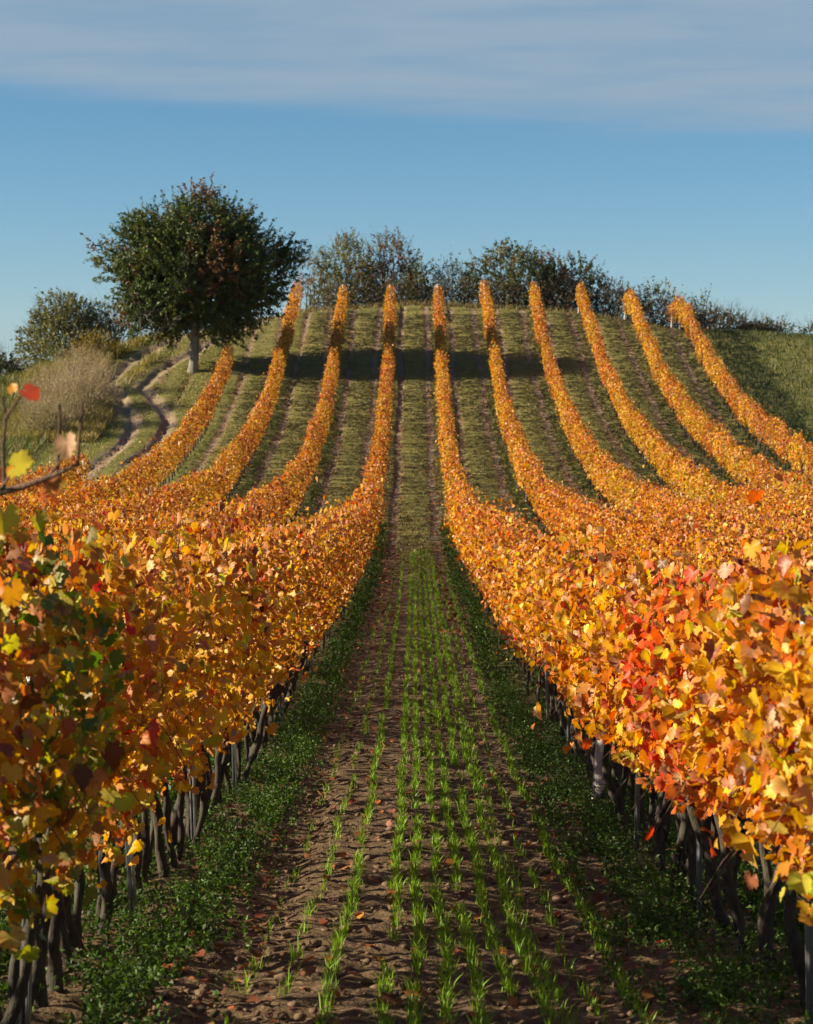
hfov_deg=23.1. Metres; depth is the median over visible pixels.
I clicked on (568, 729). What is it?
steel post
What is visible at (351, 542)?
grapevine
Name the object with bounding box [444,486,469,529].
grapevine
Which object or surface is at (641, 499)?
grapevine
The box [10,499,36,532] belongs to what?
grapevine
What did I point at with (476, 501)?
grapevine
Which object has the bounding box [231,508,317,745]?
grapevine
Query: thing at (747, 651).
grapevine
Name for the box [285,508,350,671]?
grapevine
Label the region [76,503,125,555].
grapevine
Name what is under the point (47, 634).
grapevine
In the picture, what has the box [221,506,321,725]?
grapevine
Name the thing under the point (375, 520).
grapevine
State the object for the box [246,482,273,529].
grapevine
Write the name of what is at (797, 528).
grapevine
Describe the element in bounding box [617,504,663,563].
grapevine
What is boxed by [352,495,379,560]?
grapevine
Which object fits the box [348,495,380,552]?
grapevine
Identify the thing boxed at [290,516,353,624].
grapevine
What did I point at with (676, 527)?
grapevine
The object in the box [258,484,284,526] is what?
grapevine
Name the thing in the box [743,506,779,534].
grapevine
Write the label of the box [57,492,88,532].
grapevine
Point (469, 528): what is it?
grapevine
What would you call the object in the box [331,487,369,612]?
grapevine
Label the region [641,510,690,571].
grapevine
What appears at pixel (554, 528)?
grapevine
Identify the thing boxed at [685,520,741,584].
grapevine
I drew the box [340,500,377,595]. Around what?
grapevine
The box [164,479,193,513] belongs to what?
grapevine
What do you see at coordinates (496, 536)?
grapevine
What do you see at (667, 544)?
grapevine
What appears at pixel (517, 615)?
grapevine
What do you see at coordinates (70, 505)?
grapevine
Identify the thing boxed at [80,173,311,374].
cherry tree
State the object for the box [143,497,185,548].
grapevine
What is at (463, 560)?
grapevine
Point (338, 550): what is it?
grapevine
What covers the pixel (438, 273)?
hedge shrub
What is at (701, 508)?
grapevine
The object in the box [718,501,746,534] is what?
grapevine
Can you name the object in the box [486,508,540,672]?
grapevine
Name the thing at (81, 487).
grapevine
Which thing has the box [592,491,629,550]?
grapevine
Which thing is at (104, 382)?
dry scrub
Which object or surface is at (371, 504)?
grapevine
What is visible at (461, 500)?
grapevine
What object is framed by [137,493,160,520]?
grapevine
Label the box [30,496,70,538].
grapevine
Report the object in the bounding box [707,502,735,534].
grapevine
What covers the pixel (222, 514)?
grapevine
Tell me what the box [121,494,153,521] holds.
grapevine
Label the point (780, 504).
grapevine
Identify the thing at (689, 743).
grapevine
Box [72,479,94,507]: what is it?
grapevine
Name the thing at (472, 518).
grapevine
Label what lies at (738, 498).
grapevine
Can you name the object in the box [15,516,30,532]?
grapevine
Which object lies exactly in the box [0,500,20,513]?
grapevine
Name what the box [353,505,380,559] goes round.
grapevine
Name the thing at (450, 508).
grapevine
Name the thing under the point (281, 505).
grapevine
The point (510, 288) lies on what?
bramble thicket
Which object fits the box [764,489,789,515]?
grapevine
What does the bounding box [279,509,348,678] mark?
grapevine
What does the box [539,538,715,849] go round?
grapevine
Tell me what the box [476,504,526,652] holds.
grapevine
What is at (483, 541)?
grapevine
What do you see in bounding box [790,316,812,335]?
hedge shrub
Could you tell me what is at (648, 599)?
grapevine
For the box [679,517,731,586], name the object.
grapevine
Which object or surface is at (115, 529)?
grapevine
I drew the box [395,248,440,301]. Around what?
hedge shrub
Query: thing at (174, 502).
grapevine
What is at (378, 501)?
grapevine
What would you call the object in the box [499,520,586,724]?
grapevine
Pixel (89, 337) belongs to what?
yellow bush
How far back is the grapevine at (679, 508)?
47.01 m
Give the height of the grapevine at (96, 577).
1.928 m
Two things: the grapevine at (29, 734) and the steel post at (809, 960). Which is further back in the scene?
the steel post at (809, 960)
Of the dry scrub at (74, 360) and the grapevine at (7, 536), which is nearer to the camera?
the grapevine at (7, 536)
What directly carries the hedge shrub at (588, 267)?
on the ground at (380, 943)
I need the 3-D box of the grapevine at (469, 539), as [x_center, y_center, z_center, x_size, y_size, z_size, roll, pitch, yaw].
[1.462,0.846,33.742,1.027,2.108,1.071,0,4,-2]
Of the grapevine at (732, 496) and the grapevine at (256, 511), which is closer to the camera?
the grapevine at (256, 511)
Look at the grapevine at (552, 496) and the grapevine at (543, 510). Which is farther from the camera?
the grapevine at (543, 510)
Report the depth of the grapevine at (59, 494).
50.20 m
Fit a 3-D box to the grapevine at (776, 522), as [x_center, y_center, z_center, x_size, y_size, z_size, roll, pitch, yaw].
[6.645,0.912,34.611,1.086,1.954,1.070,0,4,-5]
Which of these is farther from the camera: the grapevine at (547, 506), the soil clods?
the grapevine at (547, 506)
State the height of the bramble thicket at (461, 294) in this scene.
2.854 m
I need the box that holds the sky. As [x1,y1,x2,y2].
[0,0,812,360]
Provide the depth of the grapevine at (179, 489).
53.67 m
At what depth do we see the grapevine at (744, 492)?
53.68 m
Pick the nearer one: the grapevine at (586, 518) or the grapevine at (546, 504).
the grapevine at (586, 518)
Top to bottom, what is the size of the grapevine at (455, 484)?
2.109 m
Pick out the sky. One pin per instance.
(672, 140)
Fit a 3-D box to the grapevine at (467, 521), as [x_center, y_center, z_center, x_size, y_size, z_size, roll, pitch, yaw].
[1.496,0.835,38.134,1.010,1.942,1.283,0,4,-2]
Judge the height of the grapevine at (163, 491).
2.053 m
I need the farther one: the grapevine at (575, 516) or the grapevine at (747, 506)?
the grapevine at (747, 506)
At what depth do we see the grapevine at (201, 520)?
35.11 m
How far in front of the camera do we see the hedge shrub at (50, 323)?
106.02 m
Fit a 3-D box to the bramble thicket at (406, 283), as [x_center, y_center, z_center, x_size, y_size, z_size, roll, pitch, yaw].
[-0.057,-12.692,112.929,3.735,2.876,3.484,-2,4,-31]
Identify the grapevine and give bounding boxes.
[0,466,223,1023]
[0,466,227,1008]
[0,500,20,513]
[0,534,9,554]
[0,578,159,951]
[2,492,28,515]
[3,513,38,546]
[4,471,282,969]
[7,500,45,547]
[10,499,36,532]
[13,494,32,515]
[14,494,40,514]
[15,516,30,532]
[21,495,56,533]
[22,487,51,512]
[25,519,80,557]
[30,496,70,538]
[30,523,69,590]
[31,498,61,532]
[32,497,54,513]
[35,488,60,511]
[47,505,81,530]
[49,487,76,514]
[49,490,73,512]
[49,517,274,934]
[57,481,84,516]
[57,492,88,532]
[58,516,119,560]
[65,507,91,527]
[67,480,98,510]
[67,484,90,510]
[69,500,99,528]
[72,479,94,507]
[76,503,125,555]
[78,517,249,889]
[83,479,105,505]
[85,504,110,525]
[86,498,113,528]
[88,497,120,527]
[100,497,127,522]
[103,521,141,555]
[104,498,148,559]
[108,507,157,558]
[110,496,140,536]
[117,493,136,520]
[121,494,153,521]
[121,501,161,574]
[122,494,146,517]
[128,503,183,559]
[128,512,285,876]
[132,490,162,515]
[135,503,182,545]
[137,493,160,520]
[139,513,283,850]
[140,488,162,517]
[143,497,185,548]
[145,486,171,516]
[150,484,181,518]
[154,483,181,522]
[158,482,182,517]
[158,491,188,545]
[160,509,199,560]
[160,512,283,821]
[163,502,309,808]
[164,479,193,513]
[164,481,192,511]
[169,498,206,548]
[173,487,207,539]
[175,478,199,509]
[179,489,210,542]
[182,495,219,539]
[193,504,227,536]
[199,476,227,536]
[200,493,304,792]
[205,498,231,537]
[207,504,311,765]
[211,499,246,535]
[221,498,327,757]
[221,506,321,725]
[223,504,244,532]
[224,495,247,537]
[224,496,258,530]
[229,497,247,536]
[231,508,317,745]
[236,494,262,532]
[237,500,266,529]
[239,496,274,534]
[240,494,265,523]
[245,488,271,520]
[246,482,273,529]
[246,504,319,736]
[251,486,278,532]
[255,483,280,528]
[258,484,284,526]
[259,486,283,525]
[259,494,343,709]
[259,522,341,699]
[262,481,288,527]
[263,479,292,532]
[263,485,292,530]
[267,479,292,524]
[272,504,338,683]
[276,522,343,696]
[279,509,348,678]
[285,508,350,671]
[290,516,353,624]
[293,476,352,658]
[299,505,355,653]
[300,512,356,648]
[315,512,364,637]
[315,512,365,618]
[318,499,363,607]
[320,500,364,608]
[322,500,362,620]
[322,509,369,623]
[326,505,368,609]
[328,495,367,616]
[328,504,370,597]
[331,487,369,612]
[335,492,370,597]
[338,500,365,578]
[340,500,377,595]
[342,488,375,579]
[342,499,376,592]
[347,492,378,548]
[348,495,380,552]
[350,489,385,534]
[352,488,383,541]
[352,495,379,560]
[353,483,381,535]
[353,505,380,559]
[354,491,383,550]
[356,480,381,559]
[360,473,385,513]
[360,484,387,527]
[361,475,386,526]
[440,480,466,522]
[442,480,469,518]
[442,487,471,541]
[443,490,476,535]
[444,482,473,526]
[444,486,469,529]
[444,495,474,547]
[446,490,478,549]
[447,486,483,550]
[447,488,476,539]
[448,491,484,558]
[449,496,477,563]
[452,484,474,493]
[452,491,498,602]
[452,492,482,531]
[452,503,493,577]
[453,489,480,555]
[453,495,470,545]
[455,500,499,604]
[455,502,487,595]
[456,503,482,586]
[457,486,483,583]
[457,501,502,612]
[457,505,486,595]
[460,493,494,604]
[461,510,494,620]
[464,500,505,585]
[466,498,506,598]
[466,512,501,630]
[467,510,517,616]
[468,496,509,624]
[469,506,525,647]
[474,504,528,613]
[476,498,535,659]
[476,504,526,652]
[481,514,551,680]
[482,509,536,665]
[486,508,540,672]
[489,510,543,687]
[490,525,552,694]
[496,523,571,710]
[498,501,592,729]
[498,517,680,830]
[498,527,578,702]
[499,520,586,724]
[510,534,607,740]
[518,527,661,807]
[518,535,608,756]
[520,536,619,766]
[525,526,614,777]
[531,550,710,872]
[537,468,562,537]
[539,485,569,536]
[539,486,568,539]
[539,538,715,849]
[540,480,564,525]
[541,474,567,530]
[549,478,572,538]
[550,489,577,538]
[551,490,580,546]
[555,483,576,540]
[557,487,586,546]
[560,482,593,549]
[561,495,591,545]
[562,541,736,894]
[567,499,592,547]
[572,491,601,545]
[572,493,602,547]
[579,492,603,553]
[581,551,767,930]
[582,500,608,550]
[583,503,616,549]
[587,501,621,549]
[591,498,621,547]
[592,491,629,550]
[596,473,812,963]
[600,497,634,555]
[603,498,640,560]
[612,503,646,558]
[614,505,652,561]
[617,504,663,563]
[625,535,812,915]
[626,494,687,560]
[626,508,668,563]
[628,501,686,562]
[629,480,658,514]
[635,479,657,518]
[637,483,662,516]
[640,473,812,1014]
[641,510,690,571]
[643,485,669,513]
[651,480,672,519]
[653,486,677,516]
[655,509,705,577]
[659,488,681,541]
[661,503,710,577]
[662,478,688,523]
[666,492,694,524]
[669,511,734,572]
[672,482,697,516]
[678,494,700,522]
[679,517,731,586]
[679,580,812,925]
[682,483,708,523]
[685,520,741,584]
[688,491,715,525]
[690,500,767,584]
[693,520,750,588]
[695,502,722,526]
[698,501,730,525]
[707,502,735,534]
[711,486,745,528]
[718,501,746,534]
[719,511,800,580]
[724,480,751,507]
[724,515,779,579]
[725,502,753,536]
[730,473,751,509]
[730,505,763,551]
[736,485,764,510]
[737,477,761,511]
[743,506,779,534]
[744,486,772,514]
[748,514,810,571]
[753,480,779,514]
[753,508,784,542]
[756,509,789,533]
[757,483,791,515]
[762,493,812,569]
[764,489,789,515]
[766,510,800,530]
[771,495,804,517]
[773,489,796,514]
[778,493,812,568]
[778,511,812,536]
[785,482,812,527]
[785,495,812,541]
[791,497,812,523]
[803,498,812,523]
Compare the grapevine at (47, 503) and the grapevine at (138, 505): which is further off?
the grapevine at (47, 503)
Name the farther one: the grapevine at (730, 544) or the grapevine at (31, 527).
the grapevine at (730, 544)
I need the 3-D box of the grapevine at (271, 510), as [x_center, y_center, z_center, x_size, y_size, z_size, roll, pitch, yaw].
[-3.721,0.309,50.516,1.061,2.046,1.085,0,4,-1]
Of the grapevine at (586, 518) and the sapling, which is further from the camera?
the sapling
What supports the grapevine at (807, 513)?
on the ground at (380, 943)
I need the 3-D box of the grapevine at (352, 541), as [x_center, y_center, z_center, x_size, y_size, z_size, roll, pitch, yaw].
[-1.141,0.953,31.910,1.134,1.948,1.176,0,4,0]
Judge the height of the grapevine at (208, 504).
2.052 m
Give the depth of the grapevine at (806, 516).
32.72 m
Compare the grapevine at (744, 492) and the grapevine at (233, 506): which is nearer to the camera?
the grapevine at (233, 506)
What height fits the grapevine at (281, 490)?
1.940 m
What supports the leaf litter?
on the ground at (380, 943)
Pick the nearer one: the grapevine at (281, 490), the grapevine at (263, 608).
the grapevine at (263, 608)
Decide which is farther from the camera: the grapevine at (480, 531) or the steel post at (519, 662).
the grapevine at (480, 531)
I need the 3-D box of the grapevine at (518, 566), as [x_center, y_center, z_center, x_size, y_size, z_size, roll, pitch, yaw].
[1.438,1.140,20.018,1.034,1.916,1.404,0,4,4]
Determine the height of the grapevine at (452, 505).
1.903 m
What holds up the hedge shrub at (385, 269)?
on the ground at (380, 943)
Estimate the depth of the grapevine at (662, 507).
50.03 m
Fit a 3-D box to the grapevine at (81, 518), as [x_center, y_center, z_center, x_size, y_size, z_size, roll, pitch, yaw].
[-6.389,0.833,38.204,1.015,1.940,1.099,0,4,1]
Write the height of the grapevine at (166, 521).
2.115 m
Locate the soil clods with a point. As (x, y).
(301, 1016)
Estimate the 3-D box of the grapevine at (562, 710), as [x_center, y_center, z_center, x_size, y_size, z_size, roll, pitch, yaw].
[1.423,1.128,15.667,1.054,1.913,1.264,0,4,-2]
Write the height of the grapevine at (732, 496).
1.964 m
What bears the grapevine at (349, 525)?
on the ground at (380, 943)
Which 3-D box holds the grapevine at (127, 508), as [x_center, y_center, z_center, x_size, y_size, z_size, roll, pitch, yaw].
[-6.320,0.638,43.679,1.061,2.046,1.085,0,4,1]
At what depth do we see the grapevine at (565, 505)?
48.58 m
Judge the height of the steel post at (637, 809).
1.480 m
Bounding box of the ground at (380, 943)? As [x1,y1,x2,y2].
[0,305,812,1023]
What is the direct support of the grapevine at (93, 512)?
on the ground at (380, 943)
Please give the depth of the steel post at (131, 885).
8.56 m
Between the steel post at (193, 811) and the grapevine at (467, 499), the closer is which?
the steel post at (193, 811)
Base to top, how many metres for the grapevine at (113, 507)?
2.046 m
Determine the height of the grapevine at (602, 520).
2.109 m
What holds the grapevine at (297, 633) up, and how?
on the ground at (380, 943)
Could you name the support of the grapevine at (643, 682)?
on the ground at (380, 943)
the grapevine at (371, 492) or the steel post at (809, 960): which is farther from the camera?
the grapevine at (371, 492)
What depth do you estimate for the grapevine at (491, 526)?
28.21 m
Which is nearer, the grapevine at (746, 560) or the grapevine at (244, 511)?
the grapevine at (746, 560)
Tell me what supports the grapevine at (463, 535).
on the ground at (380, 943)
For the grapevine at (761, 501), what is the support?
on the ground at (380, 943)
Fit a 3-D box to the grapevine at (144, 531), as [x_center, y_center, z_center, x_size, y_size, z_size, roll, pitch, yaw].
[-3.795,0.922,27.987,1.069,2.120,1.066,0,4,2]
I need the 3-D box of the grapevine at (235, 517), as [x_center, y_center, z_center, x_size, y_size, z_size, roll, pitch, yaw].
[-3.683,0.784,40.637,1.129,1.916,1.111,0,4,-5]
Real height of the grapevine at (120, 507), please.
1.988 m
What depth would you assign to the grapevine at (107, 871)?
8.46 m
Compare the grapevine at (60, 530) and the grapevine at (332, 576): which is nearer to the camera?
the grapevine at (60, 530)
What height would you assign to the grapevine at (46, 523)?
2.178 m
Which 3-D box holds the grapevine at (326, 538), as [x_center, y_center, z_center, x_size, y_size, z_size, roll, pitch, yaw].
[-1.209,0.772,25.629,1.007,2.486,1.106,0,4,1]
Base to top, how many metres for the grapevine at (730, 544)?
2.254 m
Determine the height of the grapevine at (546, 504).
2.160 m
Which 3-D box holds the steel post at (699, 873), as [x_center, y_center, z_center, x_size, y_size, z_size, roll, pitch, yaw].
[1.257,1.159,8.500,0.024,1.480,0.047,1,3,8]
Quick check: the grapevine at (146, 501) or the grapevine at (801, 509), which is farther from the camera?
the grapevine at (146, 501)
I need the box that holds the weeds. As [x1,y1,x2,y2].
[0,383,811,1023]
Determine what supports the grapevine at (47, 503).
on the ground at (380, 943)
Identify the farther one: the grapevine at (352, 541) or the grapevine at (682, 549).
the grapevine at (352, 541)
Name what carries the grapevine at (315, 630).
on the ground at (380, 943)
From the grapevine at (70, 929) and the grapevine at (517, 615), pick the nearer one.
the grapevine at (70, 929)
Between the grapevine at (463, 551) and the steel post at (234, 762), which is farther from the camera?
the grapevine at (463, 551)
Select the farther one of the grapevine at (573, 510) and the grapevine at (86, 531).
the grapevine at (573, 510)
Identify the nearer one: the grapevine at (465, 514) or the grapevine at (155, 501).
the grapevine at (465, 514)
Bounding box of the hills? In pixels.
[2,360,39,374]
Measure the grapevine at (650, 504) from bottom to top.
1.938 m
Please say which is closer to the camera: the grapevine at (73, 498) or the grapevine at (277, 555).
the grapevine at (277, 555)
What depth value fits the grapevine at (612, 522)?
37.10 m
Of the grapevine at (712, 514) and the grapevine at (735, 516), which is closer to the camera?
the grapevine at (735, 516)
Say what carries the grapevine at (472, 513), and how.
on the ground at (380, 943)
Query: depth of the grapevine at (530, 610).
17.65 m
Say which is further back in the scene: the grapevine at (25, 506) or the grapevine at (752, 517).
the grapevine at (25, 506)
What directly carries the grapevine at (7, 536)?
on the ground at (380, 943)
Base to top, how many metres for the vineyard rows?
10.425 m
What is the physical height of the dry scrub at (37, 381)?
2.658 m
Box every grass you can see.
[0,299,812,567]
[211,548,670,1023]
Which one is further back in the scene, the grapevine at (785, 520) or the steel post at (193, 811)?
the grapevine at (785, 520)
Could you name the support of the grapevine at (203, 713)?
on the ground at (380, 943)
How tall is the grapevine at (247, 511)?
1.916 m
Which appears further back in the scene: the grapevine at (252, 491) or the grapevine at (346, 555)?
the grapevine at (252, 491)
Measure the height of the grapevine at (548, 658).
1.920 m
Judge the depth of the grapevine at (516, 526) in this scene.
24.64 m
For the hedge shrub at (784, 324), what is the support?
on the ground at (380, 943)
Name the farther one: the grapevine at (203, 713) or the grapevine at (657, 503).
the grapevine at (657, 503)
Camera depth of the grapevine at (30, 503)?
46.71 m
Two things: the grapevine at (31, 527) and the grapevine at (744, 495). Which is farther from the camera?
the grapevine at (744, 495)
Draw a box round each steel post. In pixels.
[18,676,36,1023]
[125,815,136,921]
[189,753,196,844]
[230,684,236,795]
[279,680,283,726]
[310,569,313,677]
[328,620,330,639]
[518,658,520,676]
[544,661,548,726]
[567,699,569,758]
[634,613,641,851]
[696,819,702,924]
[799,607,812,1023]
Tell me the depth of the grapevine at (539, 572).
16.55 m
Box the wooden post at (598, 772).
[591,731,610,798]
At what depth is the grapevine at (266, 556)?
14.79 m
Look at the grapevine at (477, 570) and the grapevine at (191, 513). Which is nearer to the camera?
the grapevine at (477, 570)
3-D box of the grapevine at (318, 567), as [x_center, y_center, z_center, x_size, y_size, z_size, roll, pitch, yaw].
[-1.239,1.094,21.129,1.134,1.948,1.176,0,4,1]
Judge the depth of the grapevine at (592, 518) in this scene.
40.58 m
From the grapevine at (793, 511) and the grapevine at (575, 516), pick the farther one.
the grapevine at (793, 511)
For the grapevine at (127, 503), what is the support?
on the ground at (380, 943)
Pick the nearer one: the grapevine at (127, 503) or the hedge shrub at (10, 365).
the grapevine at (127, 503)
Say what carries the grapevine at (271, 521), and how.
on the ground at (380, 943)
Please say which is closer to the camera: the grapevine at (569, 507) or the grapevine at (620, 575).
the grapevine at (620, 575)
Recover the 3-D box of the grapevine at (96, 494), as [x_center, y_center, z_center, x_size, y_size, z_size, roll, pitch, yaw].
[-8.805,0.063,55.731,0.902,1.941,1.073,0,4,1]
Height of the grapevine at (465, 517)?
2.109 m
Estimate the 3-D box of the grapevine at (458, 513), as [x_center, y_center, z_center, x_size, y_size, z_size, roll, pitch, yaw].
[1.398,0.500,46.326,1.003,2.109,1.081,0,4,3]
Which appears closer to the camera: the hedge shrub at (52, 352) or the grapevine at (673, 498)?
the grapevine at (673, 498)
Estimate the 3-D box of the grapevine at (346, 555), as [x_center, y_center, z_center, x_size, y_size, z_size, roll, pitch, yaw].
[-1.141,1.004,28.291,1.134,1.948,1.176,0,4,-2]
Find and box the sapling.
[602,275,629,313]
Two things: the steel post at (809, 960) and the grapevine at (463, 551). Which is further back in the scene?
the grapevine at (463, 551)
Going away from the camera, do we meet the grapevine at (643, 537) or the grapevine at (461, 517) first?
the grapevine at (643, 537)
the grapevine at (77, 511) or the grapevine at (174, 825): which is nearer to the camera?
the grapevine at (174, 825)
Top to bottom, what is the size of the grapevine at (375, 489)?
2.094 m
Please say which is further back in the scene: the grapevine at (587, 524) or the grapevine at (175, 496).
the grapevine at (175, 496)
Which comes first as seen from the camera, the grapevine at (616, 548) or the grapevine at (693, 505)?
the grapevine at (616, 548)
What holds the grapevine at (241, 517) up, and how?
on the ground at (380, 943)
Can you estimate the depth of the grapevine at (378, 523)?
47.28 m
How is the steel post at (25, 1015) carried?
on the ground at (380, 943)
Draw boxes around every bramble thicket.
[317,268,384,308]
[370,265,432,305]
[422,266,495,305]
[469,271,531,309]
[527,271,604,315]
[573,278,650,318]
[616,289,713,329]
[676,298,757,331]
[726,308,788,334]
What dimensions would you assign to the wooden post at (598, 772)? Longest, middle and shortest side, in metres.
0.662 x 0.115 x 0.111 m
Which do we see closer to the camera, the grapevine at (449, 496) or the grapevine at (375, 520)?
the grapevine at (375, 520)
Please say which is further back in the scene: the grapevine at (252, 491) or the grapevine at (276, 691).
the grapevine at (252, 491)
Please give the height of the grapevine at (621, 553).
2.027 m
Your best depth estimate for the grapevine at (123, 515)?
27.28 m
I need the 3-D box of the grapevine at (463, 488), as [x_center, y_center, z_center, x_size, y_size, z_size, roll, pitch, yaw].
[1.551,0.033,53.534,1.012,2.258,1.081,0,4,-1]
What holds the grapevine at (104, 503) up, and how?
on the ground at (380, 943)
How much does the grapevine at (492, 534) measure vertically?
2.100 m
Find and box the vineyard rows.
[1,276,812,535]
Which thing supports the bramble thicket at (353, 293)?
on the ground at (380, 943)
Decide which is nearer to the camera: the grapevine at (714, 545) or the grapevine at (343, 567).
the grapevine at (714, 545)
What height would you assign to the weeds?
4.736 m
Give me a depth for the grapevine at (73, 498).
52.13 m
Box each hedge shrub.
[0,340,34,376]
[10,286,123,369]
[36,333,75,366]
[71,289,155,349]
[280,239,337,312]
[303,226,384,308]
[349,225,423,307]
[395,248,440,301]
[429,245,481,303]
[455,236,562,308]
[534,248,613,313]
[635,276,693,327]
[683,283,722,327]
[758,313,804,333]
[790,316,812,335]
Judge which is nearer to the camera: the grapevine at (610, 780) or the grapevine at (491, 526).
the grapevine at (610, 780)
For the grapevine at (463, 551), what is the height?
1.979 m
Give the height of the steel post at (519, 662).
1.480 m
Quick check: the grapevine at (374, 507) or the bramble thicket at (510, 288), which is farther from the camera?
the bramble thicket at (510, 288)
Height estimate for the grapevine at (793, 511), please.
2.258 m
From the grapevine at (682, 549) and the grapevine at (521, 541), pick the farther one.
the grapevine at (682, 549)
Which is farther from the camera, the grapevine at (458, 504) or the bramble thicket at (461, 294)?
the bramble thicket at (461, 294)
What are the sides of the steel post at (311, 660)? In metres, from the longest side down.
1.480 x 0.046 x 0.024 m
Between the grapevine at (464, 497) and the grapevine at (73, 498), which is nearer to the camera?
the grapevine at (464, 497)
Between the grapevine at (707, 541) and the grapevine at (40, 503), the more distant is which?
the grapevine at (40, 503)
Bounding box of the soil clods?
[97,606,709,1023]
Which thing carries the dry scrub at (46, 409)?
on the ground at (380, 943)
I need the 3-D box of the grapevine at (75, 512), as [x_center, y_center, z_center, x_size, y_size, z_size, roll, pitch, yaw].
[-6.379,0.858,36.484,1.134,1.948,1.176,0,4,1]
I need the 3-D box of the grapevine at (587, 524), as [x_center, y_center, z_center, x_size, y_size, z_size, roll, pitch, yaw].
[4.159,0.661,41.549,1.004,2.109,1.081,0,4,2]
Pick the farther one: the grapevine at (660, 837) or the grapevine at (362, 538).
the grapevine at (362, 538)
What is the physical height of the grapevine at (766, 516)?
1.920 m
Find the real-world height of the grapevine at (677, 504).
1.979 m
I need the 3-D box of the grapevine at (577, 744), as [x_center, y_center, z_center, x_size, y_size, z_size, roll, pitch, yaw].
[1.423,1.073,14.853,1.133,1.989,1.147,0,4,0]
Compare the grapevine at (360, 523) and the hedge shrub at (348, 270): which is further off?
the hedge shrub at (348, 270)
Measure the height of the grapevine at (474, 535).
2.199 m
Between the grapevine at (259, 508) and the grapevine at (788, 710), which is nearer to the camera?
the grapevine at (788, 710)
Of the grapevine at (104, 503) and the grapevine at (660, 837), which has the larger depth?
the grapevine at (104, 503)
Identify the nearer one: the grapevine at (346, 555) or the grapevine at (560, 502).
the grapevine at (346, 555)
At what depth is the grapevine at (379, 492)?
55.41 m
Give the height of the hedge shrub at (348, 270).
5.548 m
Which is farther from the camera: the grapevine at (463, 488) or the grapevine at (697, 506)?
the grapevine at (463, 488)
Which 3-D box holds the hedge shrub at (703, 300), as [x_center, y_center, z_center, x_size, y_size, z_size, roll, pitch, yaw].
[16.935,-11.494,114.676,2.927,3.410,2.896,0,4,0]
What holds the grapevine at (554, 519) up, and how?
on the ground at (380, 943)
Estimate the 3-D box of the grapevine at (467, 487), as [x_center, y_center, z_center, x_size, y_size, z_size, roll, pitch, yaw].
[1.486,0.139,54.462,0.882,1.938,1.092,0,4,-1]
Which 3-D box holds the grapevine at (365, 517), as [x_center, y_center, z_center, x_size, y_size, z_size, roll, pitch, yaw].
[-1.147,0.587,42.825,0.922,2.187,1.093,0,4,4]
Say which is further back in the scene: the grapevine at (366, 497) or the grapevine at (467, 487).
the grapevine at (467, 487)
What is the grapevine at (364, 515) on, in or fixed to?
on the ground at (380, 943)
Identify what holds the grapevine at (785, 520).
on the ground at (380, 943)
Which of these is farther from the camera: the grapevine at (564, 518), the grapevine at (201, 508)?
the grapevine at (564, 518)
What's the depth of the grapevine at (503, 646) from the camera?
22.17 m
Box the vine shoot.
[0,383,82,537]
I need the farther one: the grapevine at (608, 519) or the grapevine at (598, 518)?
the grapevine at (598, 518)
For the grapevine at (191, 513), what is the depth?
34.41 m
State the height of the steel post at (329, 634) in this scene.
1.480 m
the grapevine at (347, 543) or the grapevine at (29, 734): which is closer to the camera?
the grapevine at (29, 734)
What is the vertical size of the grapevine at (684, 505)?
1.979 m
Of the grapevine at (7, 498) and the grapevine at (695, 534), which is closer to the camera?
the grapevine at (695, 534)
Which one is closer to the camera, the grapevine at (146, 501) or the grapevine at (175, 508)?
the grapevine at (175, 508)
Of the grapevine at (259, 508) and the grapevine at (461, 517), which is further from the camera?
the grapevine at (259, 508)
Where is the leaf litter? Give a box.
[2,305,806,1023]
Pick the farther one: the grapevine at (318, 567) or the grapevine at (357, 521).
the grapevine at (357, 521)
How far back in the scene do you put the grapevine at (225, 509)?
39.50 m
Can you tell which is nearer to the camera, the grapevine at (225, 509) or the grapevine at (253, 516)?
the grapevine at (225, 509)
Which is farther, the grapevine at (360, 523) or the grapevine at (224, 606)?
the grapevine at (360, 523)
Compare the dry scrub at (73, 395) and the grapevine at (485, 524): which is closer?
the grapevine at (485, 524)
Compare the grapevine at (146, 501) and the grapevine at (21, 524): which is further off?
the grapevine at (146, 501)
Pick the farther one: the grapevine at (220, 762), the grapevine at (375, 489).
the grapevine at (375, 489)
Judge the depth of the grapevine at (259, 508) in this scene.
46.92 m
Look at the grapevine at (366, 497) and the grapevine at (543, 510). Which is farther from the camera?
the grapevine at (543, 510)
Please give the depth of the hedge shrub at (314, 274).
113.77 m
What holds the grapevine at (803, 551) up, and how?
on the ground at (380, 943)
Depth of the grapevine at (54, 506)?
49.31 m
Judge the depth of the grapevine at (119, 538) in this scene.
25.32 m
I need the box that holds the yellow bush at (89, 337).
[64,317,127,357]
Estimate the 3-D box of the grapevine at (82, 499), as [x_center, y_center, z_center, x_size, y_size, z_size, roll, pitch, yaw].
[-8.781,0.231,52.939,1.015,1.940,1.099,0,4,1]
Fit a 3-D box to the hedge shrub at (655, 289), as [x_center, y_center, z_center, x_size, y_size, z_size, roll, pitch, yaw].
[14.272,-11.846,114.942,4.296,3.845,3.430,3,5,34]
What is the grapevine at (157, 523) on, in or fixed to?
on the ground at (380, 943)
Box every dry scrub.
[10,390,78,435]
[15,360,85,410]
[33,366,115,424]
[45,341,115,386]
[58,356,130,406]
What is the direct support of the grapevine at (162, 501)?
on the ground at (380, 943)
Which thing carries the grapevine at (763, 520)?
on the ground at (380, 943)
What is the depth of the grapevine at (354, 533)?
33.54 m
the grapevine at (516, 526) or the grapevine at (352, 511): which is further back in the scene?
the grapevine at (352, 511)

